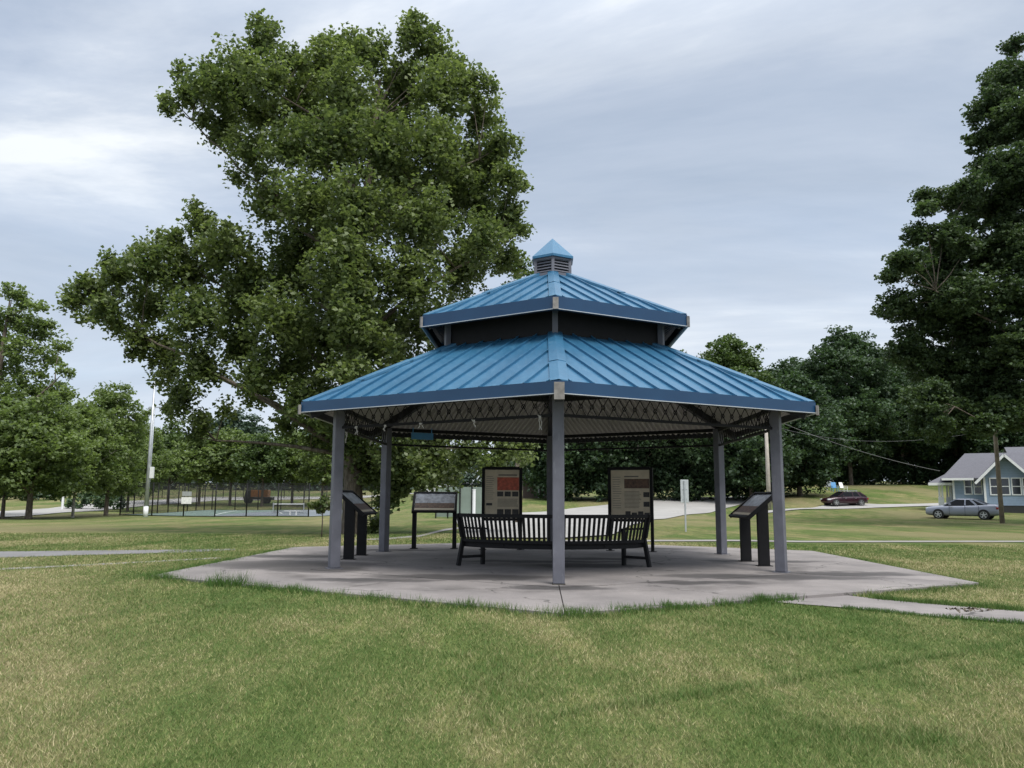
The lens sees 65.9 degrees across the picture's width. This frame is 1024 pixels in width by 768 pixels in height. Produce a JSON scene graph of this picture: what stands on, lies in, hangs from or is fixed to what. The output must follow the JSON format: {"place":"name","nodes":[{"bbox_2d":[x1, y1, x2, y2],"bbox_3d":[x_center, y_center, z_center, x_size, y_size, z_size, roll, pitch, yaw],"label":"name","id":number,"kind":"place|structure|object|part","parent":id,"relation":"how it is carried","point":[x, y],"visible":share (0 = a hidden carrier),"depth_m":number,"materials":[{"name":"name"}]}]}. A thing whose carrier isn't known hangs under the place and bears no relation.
{"place":"outdoors","nodes":[
{"label":"outdoors","id":0,"kind":"place"},
{"bbox_2d":[0,549,228,556],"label":"path","id":1,"kind":"structure","parent":0,"point":[32,553],"depth_m":18.25,"materials":[{"name":"concrete"}]},
{"bbox_2d":[0,493,413,516],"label":"road","id":2,"kind":"structure","parent":0,"point":[14,513],"depth_m":97.68,"materials":[{"name":"grey asphalt"}]},
{"bbox_2d":[244,490,273,502],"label":"orange truck","id":3,"kind":"object","parent":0,"point":[256,498],"visible":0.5,"depth_m":113.98,"materials":[{"name":"paint"}]},
{"bbox_2d":[0,481,1023,767],"bbox_3d":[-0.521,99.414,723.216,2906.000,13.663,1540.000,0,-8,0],"label":"lawn","id":4,"kind":"structure","parent":0,"point":[806,521],"depth_m":6.44,"materials":[{"name":"green plant"}]},
{"bbox_2d":[0,439,42,517],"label":"young tree","id":5,"kind":"object","parent":4,"relation":"on","point":[4,499],"visible":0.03,"depth_m":59.06,"materials":[{"name":"green plant"}]},
{"bbox_2d":[0,281,79,411],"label":"tall tree","id":6,"kind":"object","parent":4,"relation":"on","point":[15,356],"visible":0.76,"depth_m":67.13,"materials":[{"name":"green plant"}]},
{"bbox_2d":[0,390,106,518],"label":"young tree","id":7,"kind":"object","parent":4,"relation":"on","point":[54,449],"visible":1,"depth_m":55.48,"materials":[{"name":"green plant"}]},
{"bbox_2d":[0,487,122,500],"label":"shrubs","id":8,"kind":"object","parent":4,"relation":"on","point":[40,495],"visible":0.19,"depth_m":120.55,"materials":[{"name":"green plant"}]},
{"bbox_2d":[61,497,63,508],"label":"marker post","id":9,"kind":"object","parent":4,"relation":"on","point":[62,504],"visible":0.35,"depth_m":94.80,"materials":[{"name":"white paint"}]},
{"bbox_2d":[43,394,134,517],"bbox_3d":[-34.583,5.783,62.953,7.564,10.106,7.612,-4,-9,25],"label":"young tree","id":10,"kind":"object","parent":4,"relation":"on","point":[93,418],"visible":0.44,"depth_m":63.02,"materials":[{"name":"green plant"}]},
{"bbox_2d":[60,493,125,509],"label":"hedge","id":11,"kind":"object","parent":4,"relation":"on","point":[99,502],"visible":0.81,"depth_m":98.57,"materials":[{"name":"green plant"}]},
{"bbox_2d":[3,557,217,569],"bbox_3d":[-8.131,3.436,15.028,5.636,0.006,0.566,8,-11,-43],"label":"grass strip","id":12,"kind":"object","parent":4,"relation":"on","point":[100,563],"visible":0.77,"depth_m":15.02,"materials":[{"name":"plant"}]},
{"bbox_2d":[85,380,154,515],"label":"young tree","id":13,"kind":"object","parent":4,"relation":"on","point":[113,403],"visible":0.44,"depth_m":69.65,"materials":[{"name":"green plant"}]},
{"bbox_2d":[91,421,181,511],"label":"young tree","id":14,"kind":"object","parent":4,"relation":"on","point":[161,470],"visible":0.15,"depth_m":91.70,"materials":[{"name":"green plant"}]},
{"bbox_2d":[143,381,155,516],"bbox_3d":[-29.155,5.200,63.891,0.620,11.200,0.400,0,-8,0],"label":"light pole","id":15,"kind":"object","parent":4,"relation":"on","point":[150,472],"visible":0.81,"depth_m":63.58,"materials":[{"name":"grey metal"}]},
{"bbox_2d":[148,407,160,505],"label":"light pole","id":16,"kind":"object","parent":4,"relation":"on","point":[152,438],"visible":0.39,"depth_m":84.10,"materials":[{"name":"grey metal"}]},
{"bbox_2d":[119,482,212,514],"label":"chain link fence","id":17,"kind":"object","parent":4,"relation":"on","point":[157,500],"visible":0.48,"depth_m":82.73,"materials":[{"name":"black metal"}]},
{"bbox_2d":[155,419,192,503],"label":"round tree","id":18,"kind":"object","parent":4,"relation":"on","point":[171,435],"visible":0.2,"depth_m":110.68,"materials":[{"name":"green plant"}]},
{"bbox_2d":[166,433,236,505],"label":"round tree","id":19,"kind":"object","parent":4,"relation":"on","point":[191,466],"visible":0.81,"depth_m":105.80,"materials":[{"name":"green plant"}]},
{"bbox_2d":[126,510,279,515],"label":"court surface","id":20,"kind":"object","parent":4,"relation":"on","point":[201,512],"visible":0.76,"depth_m":82.04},
{"bbox_2d":[80,480,343,497],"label":"chain link fence","id":21,"kind":"object","parent":4,"relation":"on","point":[162,491],"visible":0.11,"depth_m":130.83,"materials":[{"name":"black metal"}]},
{"bbox_2d":[119,482,309,516],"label":"chain link fence","id":22,"kind":"object","parent":4,"relation":"on","point":[216,495],"visible":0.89,"depth_m":71.81,"materials":[{"name":"black metal"}]},
{"bbox_2d":[181,497,191,503],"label":"notice board","id":23,"kind":"object","parent":22,"relation":"attached to","point":[186,500],"visible":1,"depth_m":70.99,"materials":[{"name":"white plastic"}]},
{"bbox_2d":[182,491,191,495],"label":"notice board","id":24,"kind":"object","parent":22,"relation":"attached to","point":[186,493],"visible":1,"depth_m":71.08,"materials":[{"name":"white metal"}]},
{"bbox_2d":[200,424,257,504],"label":"round tree","id":25,"kind":"object","parent":4,"relation":"on","point":[230,448],"visible":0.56,"depth_m":107.93,"materials":[{"name":"green plant"}]},
{"bbox_2d":[208,409,271,485],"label":"distant tree","id":26,"kind":"object","parent":4,"relation":"on","point":[251,427],"visible":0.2,"depth_m":207.58,"materials":[{"name":"green plant"}]},
{"bbox_2d":[226,432,294,505],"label":"round tree","id":27,"kind":"object","parent":4,"relation":"on","point":[270,459],"visible":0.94,"depth_m":105.97,"materials":[{"name":"green plant"}]},
{"bbox_2d":[269,428,319,504],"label":"round tree","id":28,"kind":"object","parent":4,"relation":"on","point":[290,452],"visible":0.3,"depth_m":110.29,"materials":[{"name":"green plant"}]},
{"bbox_2d":[211,485,379,509],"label":"chain link fence","id":29,"kind":"object","parent":4,"relation":"on","point":[304,489],"visible":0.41,"depth_m":97.38,"materials":[{"name":"black metal"}]},
{"bbox_2d":[51,6,540,533],"bbox_3d":[-8.327,-4.669,31.269,18.965,21.958,10.866,0,-8,0],"label":"sycamore tree","id":30,"kind":"object","parent":4,"relation":"on","point":[331,326],"visible":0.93,"depth_m":29.98,"materials":[{"name":"green plant"}]},
{"bbox_2d":[215,507,377,515],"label":"court surface","id":31,"kind":"object","parent":4,"relation":"on","point":[313,512],"visible":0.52,"depth_m":79.25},
{"bbox_2d":[272,503,303,513],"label":"tennis net","id":32,"kind":"object","parent":31,"relation":"on","point":[288,508],"visible":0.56,"depth_m":80.96,"materials":[{"name":"black fabric"}]},
{"bbox_2d":[292,442,343,495],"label":"round tree","id":33,"kind":"object","parent":4,"relation":"on","point":[321,472],"visible":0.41,"depth_m":105.74,"materials":[{"name":"green plant"}]},
{"bbox_2d":[307,494,330,536],"bbox_3d":[-6.357,4.465,26.649,1.074,1.521,0.566,-2,-9,17],"label":"sapling","id":34,"kind":"object","parent":4,"relation":"on","point":[322,500],"visible":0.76,"depth_m":26.65,"materials":[{"name":"green plant"}]},
{"bbox_2d":[355,527,457,539],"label":"curved walk","id":35,"kind":"structure","parent":4,"relation":"on","point":[419,535],"depth_m":27.66,"materials":[{"name":"concrete"}]},
{"bbox_2d":[161,451,670,490],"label":"distant wood","id":36,"kind":"object","parent":4,"relation":"on","point":[469,477],"visible":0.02,"depth_m":172.65,"materials":[{"name":"green plant"}]},
{"bbox_2d":[435,483,481,517],"bbox_3d":[-3.908,8.878,59.347,3.706,2.825,0.120,0,-8,0],"label":"screened fence","id":37,"kind":"object","parent":4,"relation":"on","point":[464,501],"visible":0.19,"depth_m":59.41,"materials":[{"name":"green metal"}]},
{"bbox_2d":[472,489,475,518],"bbox_3d":[-2.619,8.350,54.363,0.260,2.200,0.247,0,-8,0],"label":"marker post","id":38,"kind":"object","parent":4,"relation":"on","point":[473,500],"visible":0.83,"depth_m":54.34,"materials":[{"name":"white paint"}]},
{"bbox_2d":[500,250,533,521],"bbox_3d":[0.234,-0.012,44.502,3.710,15.957,3.106,0,-8,0],"label":"background tree","id":39,"kind":"object","parent":4,"relation":"on","point":[525,268],"visible":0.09,"depth_m":45.17,"materials":[{"name":"green plant"}]},
{"bbox_2d":[522,477,565,497],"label":"brick building","id":40,"kind":"structure","parent":4,"relation":"on","point":[528,494],"depth_m":96.10,"materials":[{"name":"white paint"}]},
{"bbox_2d":[152,543,978,616],"bbox_3d":[0.841,3.638,16.096,12.976,0.090,14.976,0,-8,2],"label":"concrete pad","id":41,"kind":"object","parent":4,"relation":"on","point":[602,578],"visible":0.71,"depth_m":12.94,"materials":[{"name":"grey concrete"}]},
{"bbox_2d":[341,490,377,559],"bbox_3d":[-3.298,2.956,16.747,0.621,1.403,1.340,0,-8,2],"label":"reading panel","id":42,"kind":"object","parent":41,"relation":"on","point":[354,501],"visible":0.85,"depth_m":16.43,"materials":[{"name":"black metal"}]},
{"bbox_2d":[410,492,457,548],"bbox_3d":[-1.931,3.392,19.712,1.180,1.403,0.621,1,-8,-2],"label":"reading panel","id":43,"kind":"object","parent":41,"relation":"on","point":[434,502],"visible":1,"depth_m":19.65,"materials":[{"name":"black metal"}]},
{"bbox_2d":[479,467,523,549],"bbox_3d":[-0.248,3.053,19.463,1.110,2.020,0.140,1,-8,-3],"label":"display board","id":44,"kind":"object","parent":41,"relation":"on","point":[501,490],"visible":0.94,"depth_m":19.50,"materials":[{"name":"beige metal"}]},
{"bbox_2d":[456,513,651,567],"bbox_3d":[0.764,2.878,14.510,3.653,0.974,1.285,0,-8,2],"label":"curved bench","id":45,"kind":"object","parent":41,"relation":"on","point":[624,543],"visible":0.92,"depth_m":14.23,"materials":[{"name":"black metal"}]},
{"bbox_2d":[298,238,818,584],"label":"pavilion","id":46,"kind":"structure","parent":41,"relation":"on","point":[559,348],"depth_m":14.42,"materials":[{"name":"metal"}]},
{"bbox_2d":[411,428,432,439],"bbox_3d":[-2.168,1.204,19.113,0.560,0.280,0.024,5,-9,-28],"label":"hanging board","id":47,"kind":"object","parent":46,"relation":"hanging from","point":[424,436],"visible":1,"depth_m":19.09,"materials":[{"name":"blue plastic"}]},
{"bbox_2d":[537,415,541,429],"bbox_3d":[0.423,0.587,12.103,0.080,0.240,0.040,0,-8,0],"label":"ribbon","id":48,"kind":"object","parent":46,"relation":"hanging from","point":[539,416],"visible":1,"depth_m":12.10,"materials":[{"name":"grey"}]},
{"bbox_2d":[606,467,656,551],"bbox_3d":[2.878,3.026,19.166,1.220,2.020,0.140,-3,-9,22],"label":"display board","id":49,"kind":"object","parent":41,"relation":"on","point":[630,490],"visible":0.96,"depth_m":19.20,"materials":[{"name":"beige metal"}]},
{"bbox_2d":[728,492,771,565],"bbox_3d":[4.784,2.841,15.658,0.621,1.403,1.340,0,-8,0],"label":"reading panel","id":50,"kind":"object","parent":41,"relation":"on","point":[750,507],"visible":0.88,"depth_m":15.40,"materials":[{"name":"black metal"}]},
{"bbox_2d":[508,442,623,498],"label":"woodland tree","id":51,"kind":"object","parent":4,"relation":"on","point":[570,459],"visible":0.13,"depth_m":89.84,"materials":[{"name":"green plant"}]},
{"bbox_2d":[129,545,1023,624],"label":"edge grass","id":52,"kind":"structure","parent":4,"relation":"on","point":[997,605],"depth_m":9.73,"materials":[{"name":"green plant"}]},
{"bbox_2d":[457,496,744,536],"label":"parking lot","id":53,"kind":"structure","parent":4,"relation":"on","point":[669,508],"depth_m":70.08,"materials":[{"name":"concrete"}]},
{"bbox_2d":[573,439,694,495],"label":"woodland tree","id":54,"kind":"object","parent":4,"relation":"on","point":[624,458],"visible":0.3,"depth_m":87.74,"materials":[{"name":"green plant"}]},
{"bbox_2d":[680,480,688,531],"bbox_3d":[7.149,5.071,32.620,0.340,2.220,0.050,1,-8,-6],"label":"road sign","id":55,"kind":"object","parent":4,"relation":"on","point":[684,492],"visible":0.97,"depth_m":32.70,"materials":[{"name":"white metal"}]},
{"bbox_2d":[640,438,735,497],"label":"woodland tree","id":56,"kind":"object","parent":4,"relation":"on","point":[693,459],"visible":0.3,"depth_m":87.80,"materials":[{"name":"green plant"}]},
{"bbox_2d":[523,434,962,501],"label":"undergrowth","id":57,"kind":"object","parent":4,"relation":"on","point":[891,471],"visible":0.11,"depth_m":91.18,"materials":[{"name":"green plant"}]},
{"bbox_2d":[696,333,793,497],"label":"woodland tree","id":58,"kind":"object","parent":4,"relation":"on","point":[726,354],"visible":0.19,"depth_m":95.56,"materials":[{"name":"green plant"}]},
{"bbox_2d":[698,422,807,499],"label":"woodland tree","id":59,"kind":"object","parent":4,"relation":"on","point":[746,459],"visible":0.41,"depth_m":84.42,"materials":[{"name":"green plant"}]},
{"bbox_2d":[765,429,771,509],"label":"utility pole","id":60,"kind":"object","parent":4,"relation":"on","point":[768,486],"visible":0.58,"depth_m":75.50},
{"bbox_2d":[786,424,937,470],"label":"overhead wire","id":61,"kind":"object","parent":60,"relation":"attached to","point":[858,450],"visible":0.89,"depth_m":72.62,"materials":[{"name":"grey metal"}]},
{"bbox_2d":[785,429,965,441],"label":"overhead wire","id":62,"kind":"object","parent":60,"relation":"attached to","point":[857,440],"visible":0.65,"depth_m":68.78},
{"bbox_2d":[759,356,858,427],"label":"woodland tree","id":63,"kind":"object","parent":4,"relation":"on","point":[782,366],"visible":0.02,"depth_m":124.57,"materials":[{"name":"green plant"}]},
{"bbox_2d":[769,369,860,495],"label":"woodland tree","id":64,"kind":"object","parent":4,"relation":"on","point":[821,425],"visible":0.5,"depth_m":89.31,"materials":[{"name":"green plant"}]},
{"bbox_2d":[790,325,921,484],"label":"woodland tree","id":65,"kind":"object","parent":4,"relation":"on","point":[852,359],"visible":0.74,"depth_m":109.15,"materials":[{"name":"green plant"}]},
{"bbox_2d":[848,346,954,484],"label":"woodland tree","id":66,"kind":"object","parent":4,"relation":"on","point":[906,443],"visible":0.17,"depth_m":114.24,"materials":[{"name":"green plant"}]},
{"bbox_2d":[780,595,1023,622],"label":"walkway","id":67,"kind":"structure","parent":4,"relation":"on","point":[865,603],"depth_m":9.66,"materials":[{"name":"concrete"}]},
{"bbox_2d":[945,607,992,612],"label":"leaf litter","id":68,"kind":"object","parent":67,"relation":"on","point":[968,608],"visible":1,"depth_m":9.01,"materials":[{"name":"brown plant"}]},
{"bbox_2d":[870,31,1023,445],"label":"maple tree","id":69,"kind":"object","parent":4,"relation":"on","point":[953,292],"visible":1,"depth_m":46.32,"materials":[{"name":"green plant"}]},
{"bbox_2d":[894,349,1013,460],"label":"woodland tree","id":70,"kind":"object","parent":4,"relation":"on","point":[966,449],"visible":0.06,"depth_m":113.63,"materials":[{"name":"green plant"}]},
{"bbox_2d":[925,499,998,519],"bbox_3d":[34.150,9.460,59.783,4.947,1.540,2.120,-7,-11,40],"label":"silver sedan","id":71,"kind":"object","parent":4,"relation":"on","point":[982,510],"visible":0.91,"depth_m":59.06,"materials":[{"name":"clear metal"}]},
{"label":"windows","id":72,"kind":"part","parent":71,"relation":"part of","materials":[{"name":"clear glass"}]},
{"bbox_2d":[928,452,1023,512],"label":"blue house","id":73,"kind":"structure","parent":4,"relation":"on","point":[969,476],"depth_m":68.68,"materials":[{"name":"blue wood"}]},
{"bbox_2d":[963,480,972,494],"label":"window","id":74,"kind":"structure","parent":73,"relation":"in","point":[968,490],"depth_m":69.00,"materials":[{"name":"white paint"}]},
{"bbox_2d":[973,479,982,494],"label":"window","id":75,"kind":"structure","parent":73,"relation":"in","point":[978,490],"depth_m":68.65,"materials":[{"name":"glass"}]},
{"bbox_2d":[989,478,997,494],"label":"window","id":76,"kind":"structure","parent":73,"relation":"in","point":[992,481],"depth_m":67.14,"materials":[{"name":"white paint"}]},
{"bbox_2d":[1001,478,1010,494],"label":"window","id":77,"kind":"structure","parent":73,"relation":"in","point":[1006,490],"depth_m":66.72,"materials":[{"name":"white paint"}]},
{"bbox_2d":[1011,478,1021,494],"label":"window","id":78,"kind":"structure","parent":73,"relation":"in","point":[1016,486],"depth_m":66.39,"materials":[{"name":"white paint"}]},
{"bbox_2d":[1022,477,1023,494],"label":"window","id":79,"kind":"structure","parent":73,"relation":"in","point":[1022,477],"depth_m":66.18,"materials":[{"name":"white paint"}]},
{"bbox_2d":[951,401,1023,452],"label":"woodland tree","id":80,"kind":"object","parent":4,"relation":"on","point":[1005,439],"visible":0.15,"depth_m":107.75,"materials":[{"name":"green plant"}]},
{"bbox_2d":[993,430,1004,522],"bbox_3d":[31.844,4.437,51.923,1.800,9.706,0.300,0,-8,0],"label":"utility pole","id":81,"kind":"object","parent":4,"relation":"on","point":[999,487],"visible":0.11,"depth_m":51.57,"materials":[{"name":"brown wood"}]},
{"bbox_2d":[1003,447,1023,452],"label":"house","id":82,"kind":"structure","parent":4,"relation":"on","point":[1013,449],"depth_m":87.78,"materials":[{"name":"grey"}]},
{"bbox_2d":[0,0,1023,482],"label":"sky","id":83,"kind":"structure","parent":0,"point":[748,169],"materials":[{"name":"grey"}]},
{"bbox_2d":[565,540,1023,541],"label":"pavement","id":84,"kind":"structure","parent":0,"point":[831,541],"depth_m":25.66,"materials":[{"name":"concrete"}]},
{"bbox_2d":[830,482,838,491],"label":"lawn chair","id":85,"kind":"object","parent":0,"point":[833,485],"visible":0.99,"depth_m":98.53,"materials":[{"name":"blue plastic"}]},
{"bbox_2d":[768,503,945,512],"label":"street","id":86,"kind":"structure","parent":0,"point":[844,506],"depth_m":78.07,"materials":[{"name":"grey asphalt"}]},
{"bbox_2d":[820,490,868,505],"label":"maroon wagon","id":87,"kind":"object","parent":86,"relation":"on","point":[847,497],"visible":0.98,"depth_m":78.55,"materials":[{"name":"red metal"}]},
{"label":"windows","id":88,"kind":"part","parent":87,"relation":"part of","materials":[{"name":"black glass"}]}
]}

